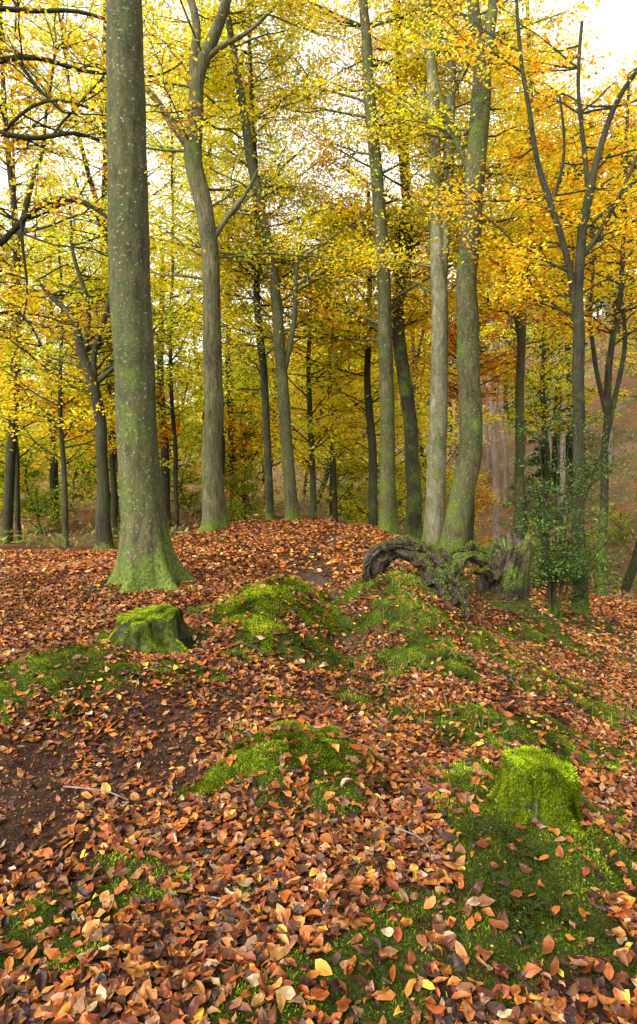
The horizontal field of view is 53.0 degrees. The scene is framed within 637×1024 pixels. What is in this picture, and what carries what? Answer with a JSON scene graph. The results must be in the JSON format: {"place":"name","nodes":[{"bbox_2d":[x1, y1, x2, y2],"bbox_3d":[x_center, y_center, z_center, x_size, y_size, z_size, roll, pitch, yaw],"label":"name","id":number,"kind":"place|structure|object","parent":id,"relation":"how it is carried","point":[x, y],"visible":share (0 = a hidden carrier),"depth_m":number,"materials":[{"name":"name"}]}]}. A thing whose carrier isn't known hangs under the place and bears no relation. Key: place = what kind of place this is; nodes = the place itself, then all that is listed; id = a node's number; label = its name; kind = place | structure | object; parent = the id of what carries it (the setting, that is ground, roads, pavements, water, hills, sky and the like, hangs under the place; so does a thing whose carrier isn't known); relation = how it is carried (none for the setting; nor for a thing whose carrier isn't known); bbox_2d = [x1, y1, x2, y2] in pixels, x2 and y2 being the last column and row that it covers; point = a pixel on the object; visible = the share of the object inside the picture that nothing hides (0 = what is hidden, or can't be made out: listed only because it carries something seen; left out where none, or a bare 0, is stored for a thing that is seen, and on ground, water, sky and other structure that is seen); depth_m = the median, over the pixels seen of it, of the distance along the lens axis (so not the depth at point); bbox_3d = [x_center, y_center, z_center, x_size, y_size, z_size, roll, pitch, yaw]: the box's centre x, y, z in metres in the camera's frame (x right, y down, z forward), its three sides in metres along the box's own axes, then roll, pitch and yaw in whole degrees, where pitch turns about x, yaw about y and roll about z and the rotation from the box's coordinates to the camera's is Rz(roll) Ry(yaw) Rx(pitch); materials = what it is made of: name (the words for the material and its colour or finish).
{"place":"outdoors","nodes":[
{"label":"outdoors","id":0,"kind":"place"},
{"bbox_2d":[0,311,636,1023],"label":"ground","id":1,"kind":"structure","parent":0,"point":[10,825],"depth_m":3.37,"materials":[{"name":"plant"}]},
{"bbox_2d":[0,358,57,510],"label":"beech sapling","id":2,"kind":"object","parent":1,"relation":"on","point":[4,440],"visible":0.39,"depth_m":22.30,"materials":[{"name":"yellow plant"}]},
{"bbox_2d":[0,201,57,466],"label":"tree","id":3,"kind":"object","parent":1,"relation":"on","point":[4,274],"visible":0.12,"depth_m":24.55,"materials":[{"name":"yellow plant"}]},
{"bbox_2d":[0,400,59,518],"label":"beech sapling","id":4,"kind":"object","parent":1,"relation":"on","point":[1,451],"visible":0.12,"depth_m":27.53,"materials":[{"name":"yellow plant"}]},
{"bbox_2d":[0,314,80,461],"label":"tree","id":5,"kind":"object","parent":1,"relation":"on","point":[20,384],"visible":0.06,"depth_m":32.12,"materials":[{"name":"yellow plant"}]},
{"bbox_2d":[0,437,81,533],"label":"beech sapling","id":6,"kind":"object","parent":1,"relation":"on","point":[34,511],"visible":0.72,"depth_m":23.23,"materials":[{"name":"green plant"}]},
{"bbox_2d":[1,212,105,526],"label":"beech tree","id":7,"kind":"object","parent":1,"relation":"on","point":[53,480],"visible":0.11,"depth_m":24.82,"materials":[{"name":"yellow plant"}]},
{"bbox_2d":[0,61,110,542],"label":"beech tree","id":8,"kind":"object","parent":1,"relation":"on","point":[17,520],"visible":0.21,"depth_m":19.96,"materials":[{"name":"yellow plant"}]},
{"bbox_2d":[31,333,104,497],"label":"beech tree","id":9,"kind":"object","parent":1,"relation":"on","point":[74,478],"visible":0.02,"depth_m":46.72,"materials":[{"name":"yellow plant"}]},
{"bbox_2d":[29,438,109,509],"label":"beech sapling","id":10,"kind":"object","parent":1,"relation":"on","point":[74,497],"visible":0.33,"depth_m":29.85,"materials":[{"name":"yellow plant"}]},
{"bbox_2d":[0,0,173,543],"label":"beech tree","id":11,"kind":"object","parent":1,"relation":"on","point":[9,485],"visible":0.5,"depth_m":18.68,"materials":[{"name":"yellow plant"}]},
{"bbox_2d":[0,243,173,546],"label":"beech tree","id":12,"kind":"object","parent":1,"relation":"on","point":[60,430],"visible":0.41,"depth_m":17.87,"materials":[{"name":"yellow plant"}]},
{"bbox_2d":[4,223,183,508],"bbox_3d":[-10.083,-6.579,29.600,8.135,13.936,8.331,0,5,2],"label":"beech tree","id":13,"kind":"object","parent":1,"relation":"on","point":[70,365],"visible":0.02,"depth_m":28.96,"materials":[{"name":"yellow plant"}]},
{"bbox_2d":[63,782,128,800],"bbox_3d":[-1.021,1.306,3.025,0.391,0.024,0.108,2,5,22],"label":"fallen twig","id":14,"kind":"object","parent":1,"relation":"on","point":[95,789],"visible":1,"depth_m":3.02,"materials":[{"name":"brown wood"}]},
{"bbox_2d":[3,256,200,538],"bbox_3d":[-7.012,-3.586,21.163,6.078,9.177,4.547,-1,5,-11],"label":"beech tree","id":15,"kind":"object","parent":1,"relation":"on","point":[113,486],"visible":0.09,"depth_m":20.87,"materials":[{"name":"yellow plant"}]},
{"bbox_2d":[0,0,209,474],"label":"beech tree","id":16,"kind":"object","parent":1,"relation":"on","point":[67,73],"visible":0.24,"depth_m":20.80,"materials":[{"name":"yellow plant"}]},
{"bbox_2d":[51,370,178,520],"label":"beech sapling","id":17,"kind":"object","parent":1,"relation":"on","point":[91,481],"visible":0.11,"depth_m":25.96,"materials":[{"name":"yellow plant"}]},
{"bbox_2d":[0,0,241,391],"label":"tree","id":18,"kind":"object","parent":1,"relation":"on","point":[19,59],"visible":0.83,"depth_m":8.56,"materials":[{"name":"yellow plant"}]},
{"bbox_2d":[0,140,262,549],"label":"tree","id":19,"kind":"object","parent":1,"relation":"on","point":[103,540],"visible":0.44,"depth_m":16.70,"materials":[{"name":"yellow plant"}]},
{"bbox_2d":[68,232,197,448],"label":"beech tree","id":20,"kind":"object","parent":1,"relation":"on","point":[157,307],"visible":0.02,"depth_m":40.26,"materials":[{"name":"yellow plant"}]},
{"bbox_2d":[102,603,197,654],"bbox_3d":[-1.497,1.027,5.282,1.741,0.454,1.182,0,5,0],"label":"mossy stump","id":21,"kind":"object","parent":1,"relation":"on","point":[165,629],"visible":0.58,"depth_m":5.14,"materials":[{"name":"green plant"}]},
{"bbox_2d":[64,49,252,535],"bbox_3d":[-4.686,-6.584,19.881,5.796,15.546,5.022,0,5,0],"label":"beech tree","id":22,"kind":"object","parent":1,"relation":"on","point":[175,466],"visible":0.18,"depth_m":19.76,"materials":[{"name":"yellow plant"}]},
{"bbox_2d":[95,218,242,526],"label":"beech tree","id":23,"kind":"object","parent":1,"relation":"on","point":[165,478],"visible":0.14,"depth_m":24.76,"materials":[{"name":"yellow plant"}]},
{"bbox_2d":[155,349,201,459],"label":"beech tree","id":24,"kind":"object","parent":1,"relation":"on","point":[183,409],"visible":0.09,"depth_m":69.93,"materials":[{"name":"yellow plant"}]},
{"bbox_2d":[155,357,203,500],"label":"beech sapling","id":25,"kind":"object","parent":1,"relation":"on","point":[180,445],"visible":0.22,"depth_m":26.68,"materials":[{"name":"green plant"}]},
{"bbox_2d":[160,457,201,516],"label":"beech sapling","id":26,"kind":"object","parent":1,"relation":"on","point":[185,503],"visible":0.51,"depth_m":28.16,"materials":[{"name":"green plant"}]},
{"bbox_2d":[106,0,301,593],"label":"beech tree","id":27,"kind":"object","parent":1,"relation":"on","point":[147,559],"visible":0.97,"depth_m":7.26,"materials":[{"name":"grey plant"}]},
{"bbox_2d":[153,279,276,507],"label":"tree","id":28,"kind":"object","parent":1,"relation":"on","point":[222,329],"visible":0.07,"depth_m":32.15,"materials":[{"name":"yellow plant"}]},
{"bbox_2d":[143,0,293,474],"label":"beech tree","id":29,"kind":"object","parent":1,"relation":"on","point":[233,185],"visible":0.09,"depth_m":23.33,"materials":[{"name":"yellow plant"}]},
{"bbox_2d":[34,0,407,532],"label":"tree","id":30,"kind":"object","parent":1,"relation":"on","point":[214,508],"visible":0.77,"depth_m":14.33,"materials":[{"name":"yellow plant"}]},
{"bbox_2d":[168,378,274,498],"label":"beech sapling","id":31,"kind":"object","parent":1,"relation":"on","point":[197,483],"visible":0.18,"depth_m":29.64,"materials":[{"name":"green plant"}]},
{"bbox_2d":[166,191,294,521],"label":"beech tree","id":32,"kind":"object","parent":1,"relation":"on","point":[229,403],"visible":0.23,"depth_m":26.73,"materials":[{"name":"yellow plant"}]},
{"bbox_2d":[201,297,264,507],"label":"tree","id":33,"kind":"object","parent":1,"relation":"on","point":[263,471],"visible":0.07,"depth_m":35.64,"materials":[{"name":"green plant"}]},
{"bbox_2d":[186,396,295,519],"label":"beech sapling","id":34,"kind":"object","parent":1,"relation":"on","point":[234,424],"visible":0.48,"depth_m":25.98,"materials":[{"name":"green plant"}]},
{"bbox_2d":[223,460,264,520],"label":"beech sapling","id":35,"kind":"object","parent":1,"relation":"on","point":[236,505],"visible":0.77,"depth_m":24.52,"materials":[{"name":"green plant"}]},
{"bbox_2d":[224,329,294,483],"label":"tree","id":36,"kind":"object","parent":1,"relation":"on","point":[260,461],"visible":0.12,"depth_m":37.18,"materials":[{"name":"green plant"}]},
{"bbox_2d":[87,0,447,520],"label":"beech tree","id":37,"kind":"object","parent":1,"relation":"on","point":[282,356],"visible":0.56,"depth_m":15.33,"materials":[{"name":"yellow plant"}]},
{"bbox_2d":[149,0,392,519],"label":"beech tree","id":38,"kind":"object","parent":1,"relation":"on","point":[264,377],"visible":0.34,"depth_m":16.35,"materials":[{"name":"yellow plant"}]},
{"bbox_2d":[209,574,340,660],"bbox_3d":[-0.393,0.943,6.323,1.329,0.550,3.318,0,5,0],"label":"moss mound","id":39,"kind":"object","parent":1,"relation":"on","point":[257,593],"visible":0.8,"depth_m":5.75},
{"bbox_2d":[239,641,268,655],"bbox_3d":[-0.478,1.053,4.972,0.288,0.075,0.109,3,6,30],"label":"fallen twig","id":40,"kind":"object","parent":39,"relation":"on","point":[255,647],"visible":1,"depth_m":4.96,"materials":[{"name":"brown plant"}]},
{"bbox_2d":[226,230,327,508],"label":"beech tree","id":41,"kind":"object","parent":1,"relation":"on","point":[272,394],"visible":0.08,"depth_m":36.47,"materials":[{"name":"yellow plant"}]},
{"bbox_2d":[171,719,395,800],"bbox_3d":[-0.157,1.237,3.193,1.182,0.366,0.638,0,5,0],"label":"moss mound","id":42,"kind":"object","parent":1,"relation":"on","point":[252,758],"visible":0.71,"depth_m":3.01,"materials":[{"name":"plant"}]},
{"bbox_2d":[198,229,400,519],"bbox_3d":[-0.104,-3.665,19.333,5.655,9.447,6.693,1,5,17],"label":"beech tree","id":43,"kind":"object","parent":1,"relation":"on","point":[332,423],"visible":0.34,"depth_m":18.88,"materials":[{"name":"yellow plant"}]},
{"bbox_2d":[275,350,347,500],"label":"tree","id":44,"kind":"object","parent":1,"relation":"on","point":[304,490],"visible":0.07,"depth_m":41.16,"materials":[{"name":"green plant"}]},
{"bbox_2d":[251,192,379,511],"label":"beech tree","id":45,"kind":"object","parent":1,"relation":"on","point":[325,478],"visible":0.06,"depth_m":33.65,"materials":[{"name":"yellow plant"}]},
{"bbox_2d":[0,519,636,1023],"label":"fallen leaves","id":46,"kind":"object","parent":1,"relation":"on","point":[84,1005],"visible":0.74,"depth_m":2.80,"materials":[{"name":"brown plant"}]},
{"bbox_2d":[283,816,346,826],"bbox_3d":[-0.013,1.311,2.707,0.273,0.025,0.060,0,5,-5],"label":"fallen twig","id":47,"kind":"object","parent":46,"relation":"on","point":[319,825],"visible":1,"depth_m":2.70,"materials":[{"name":"wood"}]},
{"bbox_2d":[0,568,636,1023],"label":"moss cover","id":48,"kind":"object","parent":1,"relation":"on","point":[446,732],"visible":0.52,"depth_m":3.14,"materials":[{"name":"plant"}]},
{"bbox_2d":[0,318,636,600],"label":"bracken","id":49,"kind":"object","parent":1,"relation":"on","point":[39,541],"visible":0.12,"depth_m":28.38,"materials":[{"name":"plant"}]},
{"bbox_2d":[2,231,636,480],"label":"distant woodland","id":50,"kind":"object","parent":1,"relation":"on","point":[70,471],"visible":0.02,"depth_m":76.29,"materials":[{"name":"yellow plant"}]},
{"bbox_2d":[261,372,402,520],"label":"beech sapling","id":51,"kind":"object","parent":1,"relation":"on","point":[329,487],"visible":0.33,"depth_m":24.33,"materials":[{"name":"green plant"}]},
{"bbox_2d":[243,218,428,522],"bbox_3d":[0.755,-4.739,22.997,7.165,11.728,4.884,0,5,0],"label":"beech tree","id":52,"kind":"object","parent":1,"relation":"on","point":[334,488],"visible":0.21,"depth_m":22.91,"materials":[{"name":"yellow plant"}]},
{"bbox_2d":[293,293,378,481],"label":"beech tree","id":53,"kind":"object","parent":1,"relation":"on","point":[342,400],"visible":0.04,"depth_m":44.11,"materials":[{"name":"yellow plant"}]},
{"bbox_2d":[304,295,407,506],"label":"tree","id":54,"kind":"object","parent":1,"relation":"on","point":[359,361],"visible":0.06,"depth_m":37.17,"materials":[{"name":"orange plant"}]},
{"bbox_2d":[265,148,455,525],"bbox_3d":[1.314,-4.147,18.380,5.711,10.668,4.604,0,5,0],"label":"beech tree","id":55,"kind":"object","parent":1,"relation":"on","point":[371,447],"visible":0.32,"depth_m":18.30,"materials":[{"name":"yellow plant"}]},
{"bbox_2d":[325,462,397,523],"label":"beech sapling","id":56,"kind":"object","parent":1,"relation":"on","point":[354,502],"visible":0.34,"depth_m":27.31,"materials":[{"name":"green plant"}]},
{"bbox_2d":[224,0,521,539],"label":"beech tree","id":57,"kind":"object","parent":1,"relation":"on","point":[413,523],"visible":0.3,"depth_m":15.94,"materials":[{"name":"yellow plant"}]},
{"bbox_2d":[314,390,458,524],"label":"beech sapling","id":58,"kind":"object","parent":1,"relation":"on","point":[399,477],"visible":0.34,"depth_m":23.79,"materials":[{"name":"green plant"}]},
{"bbox_2d":[338,267,452,450],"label":"beech tree","id":59,"kind":"object","parent":1,"relation":"on","point":[396,389],"visible":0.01,"depth_m":43.02,"materials":[{"name":"yellow plant"}]},
{"bbox_2d":[215,0,594,534],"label":"beech tree","id":60,"kind":"object","parent":1,"relation":"on","point":[387,519],"visible":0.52,"depth_m":15.12,"materials":[{"name":"yellow plant"}]},
{"bbox_2d":[363,282,458,497],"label":"beech tree","id":61,"kind":"object","parent":1,"relation":"on","point":[417,388],"visible":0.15,"depth_m":38.45,"materials":[{"name":"yellow plant"}]},
{"bbox_2d":[345,175,485,514],"bbox_3d":[4.399,-7.937,33.325,7.596,18.852,8.108,0,5,-4],"label":"beech tree","id":62,"kind":"object","parent":1,"relation":"on","point":[414,384],"visible":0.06,"depth_m":32.78,"materials":[{"name":"yellow plant"}]},
{"bbox_2d":[360,534,474,622],"bbox_3d":[1.088,0.788,6.812,1.324,1.103,0.637,4,6,37],"label":"rotten root","id":63,"kind":"object","parent":1,"relation":"on","point":[437,567],"visible":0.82,"depth_m":6.67,"materials":[{"name":"grey wood"}]},
{"bbox_2d":[320,0,555,545],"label":"beech tree","id":64,"kind":"object","parent":1,"relation":"on","point":[435,510],"visible":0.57,"depth_m":14.59,"materials":[{"name":"yellow plant"}]},
{"bbox_2d":[376,405,501,537],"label":"beech sapling","id":65,"kind":"object","parent":1,"relation":"on","point":[456,430],"visible":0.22,"depth_m":26.45,"materials":[{"name":"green plant"}]},
{"bbox_2d":[427,291,457,458],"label":"pine tree","id":66,"kind":"object","parent":1,"relation":"on","point":[450,403],"visible":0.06,"depth_m":47.30,"materials":[{"name":"plant"}]},
{"bbox_2d":[428,233,501,468],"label":"tree","id":67,"kind":"object","parent":1,"relation":"on","point":[453,431],"visible":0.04,"depth_m":31.82,"materials":[{"name":"plant"}]},
{"bbox_2d":[393,297,546,564],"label":"beech tree","id":68,"kind":"object","parent":1,"relation":"on","point":[488,364],"visible":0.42,"depth_m":20.84,"materials":[{"name":"yellow plant"}]},
{"bbox_2d":[446,470,499,546],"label":"beech sapling","id":69,"kind":"object","parent":1,"relation":"on","point":[488,492],"visible":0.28,"depth_m":27.02,"materials":[{"name":"orange plant"}]},
{"bbox_2d":[322,0,627,568],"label":"beech tree","id":70,"kind":"object","parent":1,"relation":"on","point":[455,529],"visible":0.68,"depth_m":13.55,"materials":[{"name":"yellow plant"}]},
{"bbox_2d":[335,534,636,766],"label":"grass","id":71,"kind":"structure","parent":1,"relation":"on","point":[577,637],"depth_m":5.78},
{"bbox_2d":[476,271,503,493],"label":"pine tree","id":72,"kind":"object","parent":1,"relation":"on","point":[482,387],"visible":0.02,"depth_m":41.63,"materials":[{"name":"plant"}]},
{"bbox_2d":[477,204,503,444],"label":"pine tree","id":73,"kind":"object","parent":1,"relation":"on","point":[487,406],"visible":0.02,"depth_m":50.32,"materials":[{"name":"brown plant"}]},
{"bbox_2d":[480,263,506,481],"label":"pine tree","id":74,"kind":"object","parent":1,"relation":"on","point":[488,459],"visible":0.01,"depth_m":43.59,"materials":[{"name":"brown plant"}]},
{"bbox_2d":[462,654,532,685],"bbox_3d":[1.459,1.300,5.199,0.575,0.226,0.125,1,5,16],"label":"fallen twig","id":75,"kind":"object","parent":1,"relation":"on","point":[506,675],"visible":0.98,"depth_m":5.16,"materials":[{"name":"wood"}]},
{"bbox_2d":[488,232,508,467],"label":"pine tree","id":76,"kind":"object","parent":1,"relation":"on","point":[496,402],"visible":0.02,"depth_m":45.67,"materials":[{"name":"brown plant"}]},
{"bbox_2d":[447,184,556,538],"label":"beech tree","id":77,"kind":"object","parent":1,"relation":"on","point":[496,475],"visible":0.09,"depth_m":29.74,"materials":[{"name":"smooth grey beech bark"},{"name":"leaf"},{"name":"moss"}]},
{"bbox_2d":[472,532,537,600],"bbox_3d":[2.441,0.821,8.665,0.903,1.078,0.926,5,7,44],"label":"broken stump","id":78,"kind":"object","parent":1,"relation":"on","point":[510,555],"visible":0.87,"depth_m":8.44,"materials":[{"name":"grey wood"}]},
{"bbox_2d":[449,540,502,581],"bbox_3d":[1.972,0.723,8.294,0.882,0.715,0.347,-2,5,-26],"label":"exposed root","id":79,"kind":"object","parent":78,"relation":"attached to","point":[489,570],"visible":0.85,"depth_m":8.27,"materials":[{"name":"grey wood"}]},
{"bbox_2d":[480,309,531,426],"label":"tree","id":80,"kind":"object","parent":1,"relation":"on","point":[505,406],"visible":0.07,"depth_m":51.67,"materials":[{"name":"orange plant"}]},
{"bbox_2d":[482,168,534,507],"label":"tree","id":81,"kind":"object","parent":1,"relation":"on","point":[506,465],"visible":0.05,"depth_m":38.19,"materials":[{"name":"brown plant"}]},
{"bbox_2d":[392,0,636,539],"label":"beech tree","id":82,"kind":"object","parent":1,"relation":"on","point":[521,333],"visible":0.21,"depth_m":18.77,"materials":[{"name":"yellow plant"}]},
{"bbox_2d":[394,0,636,617],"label":"beech tree","id":83,"kind":"object","parent":1,"relation":"on","point":[601,156],"visible":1,"depth_m":12.03,"materials":[{"name":"yellow plant"}]},
{"bbox_2d":[413,43,625,539],"bbox_3d":[7.927,-6.829,25.367,7.423,20.019,8.395,-3,6,-35],"label":"beech tree","id":84,"kind":"object","parent":1,"relation":"on","point":[506,334],"visible":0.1,"depth_m":24.86,"materials":[{"name":"yellow plant"}]},
{"bbox_2d":[487,745,583,836],"bbox_3d":[1.010,1.330,3.002,0.671,0.500,0.774,0,5,0],"label":"mossy stump","id":85,"kind":"object","parent":1,"relation":"on","point":[542,785],"visible":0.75,"depth_m":2.79,"materials":[{"name":"green plant"}]},
{"bbox_2d":[526,183,572,528],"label":"tree","id":86,"kind":"object","parent":1,"relation":"on","point":[550,442],"visible":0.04,"depth_m":32.57,"materials":[{"name":"brown plant"}]},
{"bbox_2d":[507,275,593,519],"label":"pine tree","id":87,"kind":"object","parent":1,"relation":"on","point":[570,456],"visible":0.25,"depth_m":34.12,"materials":[{"name":"green plant"}]},
{"bbox_2d":[481,270,626,563],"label":"beech tree","id":88,"kind":"object","parent":1,"relation":"on","point":[543,411],"visible":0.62,"depth_m":23.68,"materials":[{"name":"yellow plant"}]},
{"bbox_2d":[477,55,636,597],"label":"beech tree","id":89,"kind":"object","parent":1,"relation":"on","point":[608,405],"visible":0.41,"depth_m":15.24,"materials":[{"name":"orange plant"}]},
{"bbox_2d":[489,373,636,621],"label":"holly bush","id":90,"kind":"object","parent":1,"relation":"on","point":[563,566],"visible":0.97,"depth_m":10.62,"materials":[{"name":"green plant"}]},
{"bbox_2d":[531,204,597,517],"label":"tree","id":91,"kind":"object","parent":1,"relation":"on","point":[558,499],"visible":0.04,"depth_m":34.04,"materials":[{"name":"brown plant"}]},
{"bbox_2d":[537,283,593,491],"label":"pine tree","id":92,"kind":"object","parent":1,"relation":"on","point":[567,440],"visible":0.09,"depth_m":37.87,"materials":[{"name":"green plant"}]},
{"bbox_2d":[537,121,600,524],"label":"tree","id":93,"kind":"object","parent":1,"relation":"on","point":[562,477],"visible":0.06,"depth_m":33.04,"materials":[{"name":"brown plant"}]},
{"bbox_2d":[562,530,597,565],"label":"beech sapling","id":94,"kind":"object","parent":1,"relation":"on","point":[588,540],"visible":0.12,"depth_m":26.52,"materials":[{"name":"green plant"}]},
{"bbox_2d":[543,49,636,597],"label":"beech tree","id":95,"kind":"object","parent":1,"relation":"on","point":[630,574],"visible":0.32,"depth_m":21.38,"materials":[{"name":"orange plant"}]},
{"bbox_2d":[594,216,609,395],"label":"pine tree","id":96,"kind":"object","parent":1,"relation":"on","point":[600,356],"visible":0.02,"depth_m":47.03,"materials":[{"name":"brown plant"}]},
{"bbox_2d":[587,53,636,375],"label":"beech tree","id":97,"kind":"object","parent":1,"relation":"on","point":[603,310],"visible":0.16,"depth_m":23.79,"materials":[{"name":"yellow plant"}]},
{"bbox_2d":[587,166,636,336],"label":"tree","id":98,"kind":"object","parent":1,"relation":"on","point":[599,307],"visible":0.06,"depth_m":54.20,"materials":[{"name":"orange plant"}]},
{"bbox_2d":[595,506,633,543],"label":"beech sapling","id":99,"kind":"object","parent":1,"relation":"on","point":[621,513],"visible":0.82,"depth_m":29.29,"materials":[{"name":"green plant"}]},
{"bbox_2d":[593,183,636,467],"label":"tree","id":100,"kind":"object","parent":1,"relation":"on","point":[607,345],"visible":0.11,"depth_m":37.03,"materials":[{"name":"plant"}]},
{"bbox_2d":[596,128,636,460],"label":"tree","id":101,"kind":"object","parent":1,"relation":"on","point":[606,305],"visible":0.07,"depth_m":37.06,"materials":[{"name":"plant"}]},
{"bbox_2d":[0,0,636,461],"label":"sky","id":102,"kind":"structure","parent":0,"point":[619,17],"materials":[{"name":"white"}]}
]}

